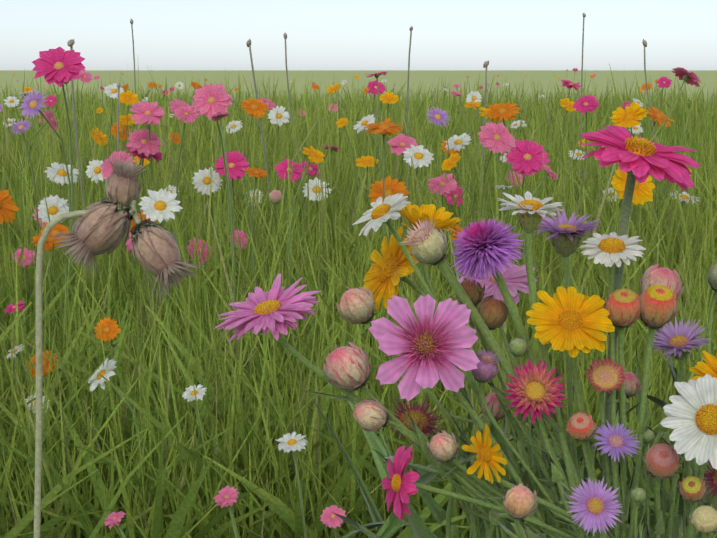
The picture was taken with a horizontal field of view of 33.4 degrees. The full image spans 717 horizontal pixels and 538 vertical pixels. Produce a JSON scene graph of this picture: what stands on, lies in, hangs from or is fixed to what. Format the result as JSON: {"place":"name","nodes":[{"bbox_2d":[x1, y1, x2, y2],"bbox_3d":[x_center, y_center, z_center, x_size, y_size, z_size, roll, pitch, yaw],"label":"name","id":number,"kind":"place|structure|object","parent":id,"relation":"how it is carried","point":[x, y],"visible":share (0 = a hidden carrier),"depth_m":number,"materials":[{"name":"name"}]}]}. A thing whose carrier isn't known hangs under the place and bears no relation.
{"place":"outdoors","nodes":[
{"label":"outdoors","id":0,"kind":"place"},
{"bbox_2d":[0,70,716,130],"bbox_3d":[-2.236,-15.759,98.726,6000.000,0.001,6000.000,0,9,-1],"label":"meadow","id":1,"kind":"structure","parent":0,"point":[515,78],"depth_m":77.31,"materials":[{"name":"green plant"}]},
{"bbox_2d":[34,155,205,537],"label":"seedheads","id":2,"kind":"object","parent":1,"relation":"on","point":[100,227],"visible":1,"depth_m":0.29,"materials":[{"name":"brown plant"}]},
{"bbox_2d":[0,63,716,537],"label":"meadow grass","id":3,"kind":"structure","parent":1,"relation":"on","point":[256,403],"depth_m":1.58,"materials":[{"name":"green plant"}]},
{"bbox_2d":[0,47,716,537],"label":"meadow flowers","id":4,"kind":"object","parent":3,"relation":"on","point":[60,67],"visible":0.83,"depth_m":1.89,"materials":[{"name":"multicoloured plant"}]},
{"bbox_2d":[309,329,716,537],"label":"leaves","id":5,"kind":"object","parent":3,"relation":"on","point":[392,525],"visible":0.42,"depth_m":0.50,"materials":[{"name":"green plant"}]},
{"bbox_2d":[67,13,662,245],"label":"tall stalks","id":6,"kind":"object","parent":1,"relation":"on","point":[70,43],"visible":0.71,"depth_m":2.61,"materials":[{"name":"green plant"}]},
{"bbox_2d":[214,273,529,529],"bbox_3d":[0.274,0.295,0.469,0.653,0.587,0.038,0,9,2],"label":"pink flower","id":7,"kind":"object","parent":1,"relation":"on","point":[276,310],"visible":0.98,"depth_m":0.43,"materials":[{"name":"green plant"}]},
{"bbox_2d":[323,342,538,537],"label":"bud","id":8,"kind":"object","parent":1,"relation":"on","point":[345,367],"visible":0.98,"depth_m":0.43,"materials":[{"name":"pink plant"}]},
{"bbox_2d":[336,286,532,531],"bbox_3d":[0.190,0.305,0.454,0.439,0.572,0.019,5,11,26],"label":"bud","id":9,"kind":"object","parent":1,"relation":"on","point":[356,306],"visible":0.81,"depth_m":0.49,"materials":[{"name":"pink plant"}]},
{"bbox_2d":[363,227,512,478],"bbox_3d":[0.119,0.285,0.508,0.275,0.594,0.040,5,11,29],"label":"yellow flower","id":10,"kind":"object","parent":1,"relation":"on","point":[388,271],"visible":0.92,"depth_m":0.52,"materials":[{"name":"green plant"}]},
{"bbox_2d":[352,193,536,533],"bbox_3d":[0.109,0.278,0.498,0.249,0.610,0.024,5,11,27],"label":"daisy","id":11,"kind":"object","parent":1,"relation":"on","point":[379,213],"visible":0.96,"depth_m":0.50,"materials":[{"name":"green plant"}]},
{"bbox_2d":[388,393,510,537],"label":"flower","id":12,"kind":"object","parent":1,"relation":"on","point":[422,420],"visible":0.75,"depth_m":0.47,"materials":[{"name":"red plant"}]},
{"bbox_2d":[352,399,546,537],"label":"bud","id":13,"kind":"object","parent":1,"relation":"on","point":[371,415],"visible":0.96,"depth_m":0.43,"materials":[{"name":"pink plant"}]},
{"bbox_2d":[369,294,549,537],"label":"flower","id":14,"kind":"object","parent":1,"relation":"on","point":[428,348],"visible":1,"depth_m":0.42,"materials":[{"name":"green plant"}]},
{"bbox_2d":[398,204,542,532],"bbox_3d":[0.118,0.277,0.530,0.239,0.603,0.032,6,11,33],"label":"yellow flower","id":15,"kind":"object","parent":1,"relation":"on","point":[423,213],"visible":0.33,"depth_m":0.54,"materials":[{"name":"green plant"}]},
{"bbox_2d":[382,445,573,537],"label":"magenta flower","id":16,"kind":"object","parent":1,"relation":"on","point":[400,484],"visible":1,"depth_m":0.43,"materials":[{"name":"pink plant"}]},
{"bbox_2d":[427,430,563,537],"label":"flower bud","id":17,"kind":"object","parent":1,"relation":"on","point":[443,446],"visible":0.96,"depth_m":0.43,"materials":[{"name":"beige plant"}]},
{"bbox_2d":[401,218,590,537],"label":"bud","id":18,"kind":"object","parent":1,"relation":"on","point":[428,243],"visible":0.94,"depth_m":0.44,"materials":[{"name":"green plant"}]},
{"bbox_2d":[458,262,565,519],"bbox_3d":[0.118,0.293,0.502,0.032,0.578,0.203,-8,13,-41],"label":"pink flower","id":19,"kind":"object","parent":1,"relation":"on","point":[515,279],"visible":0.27,"depth_m":0.52,"materials":[{"name":"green plant"}]},
{"bbox_2d":[456,278,567,533],"bbox_3d":[0.126,0.298,0.457,0.197,0.584,0.018,5,11,26],"label":"flower bud","id":20,"kind":"object","parent":1,"relation":"on","point":[474,291],"visible":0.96,"depth_m":0.45,"materials":[{"name":"green plant"}]},
{"bbox_2d":[495,483,537,537],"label":"flower bud","id":21,"kind":"object","parent":1,"relation":"on","point":[520,501],"visible":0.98,"depth_m":0.39,"materials":[{"name":"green plant"}]},
{"bbox_2d":[481,392,554,527],"bbox_3d":[0.148,0.323,0.459,0.239,0.534,0.012,7,12,35],"label":"bud","id":22,"kind":"object","parent":1,"relation":"on","point":[495,408],"visible":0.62,"depth_m":0.48,"materials":[{"name":"green plant"}]},
{"bbox_2d":[477,295,563,508],"bbox_3d":[0.130,0.300,0.462,0.186,0.578,0.021,4,10,24],"label":"flower bud","id":23,"kind":"object","parent":1,"relation":"on","point":[492,312],"visible":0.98,"depth_m":0.45,"materials":[{"name":"brown plant"}]},
{"bbox_2d":[471,350,572,531],"bbox_3d":[0.153,0.308,0.467,0.226,0.560,0.015,2,10,10],"label":"flower bud","id":24,"kind":"object","parent":1,"relation":"on","point":[487,369],"visible":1,"depth_m":0.44,"materials":[{"name":"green plant"}]},
{"bbox_2d":[451,217,597,537],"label":"flower","id":25,"kind":"object","parent":1,"relation":"on","point":[484,248],"visible":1,"depth_m":0.43,"materials":[{"name":"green plant"}]},
{"bbox_2d":[462,423,613,537],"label":"yellow flower","id":26,"kind":"object","parent":1,"relation":"on","point":[485,456],"visible":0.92,"depth_m":0.43,"materials":[{"name":"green plant"}]},
{"bbox_2d":[506,337,570,493],"bbox_3d":[0.135,0.307,0.461,0.168,0.565,0.011,3,10,16],"label":"flower bud","id":27,"kind":"object","parent":1,"relation":"on","point":[518,347],"visible":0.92,"depth_m":0.44,"materials":[{"name":"green plant"}]},
{"bbox_2d":[498,191,584,537],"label":"daisy","id":28,"kind":"object","parent":1,"relation":"on","point":[531,211],"visible":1,"depth_m":0.44,"materials":[{"name":"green plant"}]},
{"bbox_2d":[504,358,580,537],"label":"flower","id":29,"kind":"object","parent":1,"relation":"on","point":[535,390],"visible":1,"depth_m":0.42,"materials":[{"name":"pink plant"}]},
{"bbox_2d":[535,208,601,477],"bbox_3d":[0.105,0.283,0.480,0.031,0.606,0.139,-4,10,-22],"label":"purple flower","id":30,"kind":"object","parent":1,"relation":"on","point":[565,236],"visible":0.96,"depth_m":0.48,"materials":[{"name":"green plant"}]},
{"bbox_2d":[526,286,621,536],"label":"yellow flower","id":31,"kind":"object","parent":1,"relation":"on","point":[571,320],"visible":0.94,"depth_m":0.43,"materials":[{"name":"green plant"}]},
{"bbox_2d":[560,411,597,537],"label":"flower bud","id":32,"kind":"object","parent":1,"relation":"on","point":[581,427],"visible":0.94,"depth_m":0.43,"materials":[{"name":"pink plant"}]},
{"bbox_2d":[563,477,623,537],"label":"purple flower","id":33,"kind":"object","parent":1,"relation":"on","point":[594,506],"visible":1,"depth_m":0.41,"materials":[{"name":"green plant"}]},
{"bbox_2d":[586,358,625,533],"bbox_3d":[0.100,0.310,0.462,0.016,0.559,0.048,-7,12,-37],"label":"red flower","id":34,"kind":"object","parent":1,"relation":"on","point":[604,375],"visible":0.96,"depth_m":0.43,"materials":[{"name":"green plant"}]},
{"bbox_2d":[580,232,645,537],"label":"daisy","id":35,"kind":"object","parent":1,"relation":"on","point":[610,251],"visible":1,"depth_m":0.43,"materials":[{"name":"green plant"}]},
{"bbox_2d":[593,419,641,537],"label":"purple flower","id":36,"kind":"object","parent":1,"relation":"on","point":[616,441],"visible":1,"depth_m":0.43,"materials":[{"name":"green plant"}]},
{"bbox_2d":[604,288,640,537],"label":"flower bud","id":37,"kind":"object","parent":1,"relation":"on","point":[622,306],"visible":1,"depth_m":0.43,"materials":[{"name":"orange plant"}]},
{"bbox_2d":[611,371,641,499],"bbox_3d":[0.098,0.322,0.456,0.015,0.537,0.194,1,10,8],"label":"bud","id":38,"kind":"object","parent":1,"relation":"on","point":[632,384],"visible":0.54,"depth_m":0.50,"materials":[{"name":"pink plant"}]},
{"bbox_2d":[618,486,647,537],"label":"bud","id":39,"kind":"object","parent":1,"relation":"on","point":[637,495],"visible":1,"depth_m":0.42,"materials":[{"name":"green plant"}]},
{"bbox_2d":[580,125,701,533],"bbox_3d":[0.101,0.267,0.473,0.046,0.640,0.066,0,9,-1],"label":"flower","id":40,"kind":"object","parent":1,"relation":"on","point":[640,159],"visible":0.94,"depth_m":0.43,"materials":[{"name":"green plant"}]},
{"bbox_2d":[631,429,654,532],"bbox_3d":[0.098,0.326,0.452,0.009,0.531,0.087,2,10,13],"label":"bud","id":41,"kind":"object","parent":1,"relation":"on","point":[649,436],"visible":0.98,"depth_m":0.44,"materials":[{"name":"green plant"}]},
{"bbox_2d":[628,284,679,537],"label":"flower bud","id":42,"kind":"object","parent":1,"relation":"on","point":[658,305],"visible":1,"depth_m":0.43,"materials":[{"name":"orange plant"}]},
{"bbox_2d":[642,440,680,537],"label":"flower bud","id":43,"kind":"object","parent":1,"relation":"on","point":[660,461],"visible":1,"depth_m":0.41,"materials":[{"name":"pink plant"}]},
{"bbox_2d":[639,263,684,537],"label":"flower bud","id":44,"kind":"object","parent":1,"relation":"on","point":[666,277],"visible":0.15,"depth_m":0.52,"materials":[{"name":"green plant"}]},
{"bbox_2d":[644,316,708,537],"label":"purple flower","id":45,"kind":"object","parent":1,"relation":"on","point":[679,342],"visible":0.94,"depth_m":0.47,"materials":[{"name":"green plant"}]},
{"bbox_2d":[660,374,716,537],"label":"daisy","id":46,"kind":"object","parent":1,"relation":"on","point":[691,412],"visible":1,"depth_m":0.41,"materials":[{"name":"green plant"}]},
{"bbox_2d":[670,475,708,537],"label":"flower bud","id":47,"kind":"object","parent":1,"relation":"on","point":[692,489],"visible":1,"depth_m":0.41,"materials":[{"name":"yellow plant"}]},
{"bbox_2d":[688,264,716,503],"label":"bud","id":48,"kind":"object","parent":1,"relation":"on","point":[712,276],"visible":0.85,"depth_m":0.53,"materials":[{"name":"green plant"}]},
{"bbox_2d":[689,504,716,537],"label":"bud","id":49,"kind":"object","parent":1,"relation":"on","point":[703,518],"visible":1,"depth_m":0.40,"materials":[{"name":"beige plant"}]},
{"bbox_2d":[689,351,716,533],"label":"yellow flower","id":50,"kind":"object","parent":1,"relation":"on","point":[703,369],"visible":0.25,"depth_m":0.45,"materials":[{"name":"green plant"}]},
{"bbox_2d":[692,459,716,537],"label":"flower","id":51,"kind":"object","parent":1,"relation":"on","point":[711,476],"visible":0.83,"depth_m":0.42,"materials":[{"name":"red plant"}]},
{"bbox_2d":[0,0,716,69],"label":"sky","id":52,"kind":"structure","parent":0,"point":[167,34],"materials":[{"name":"white"}]}
]}

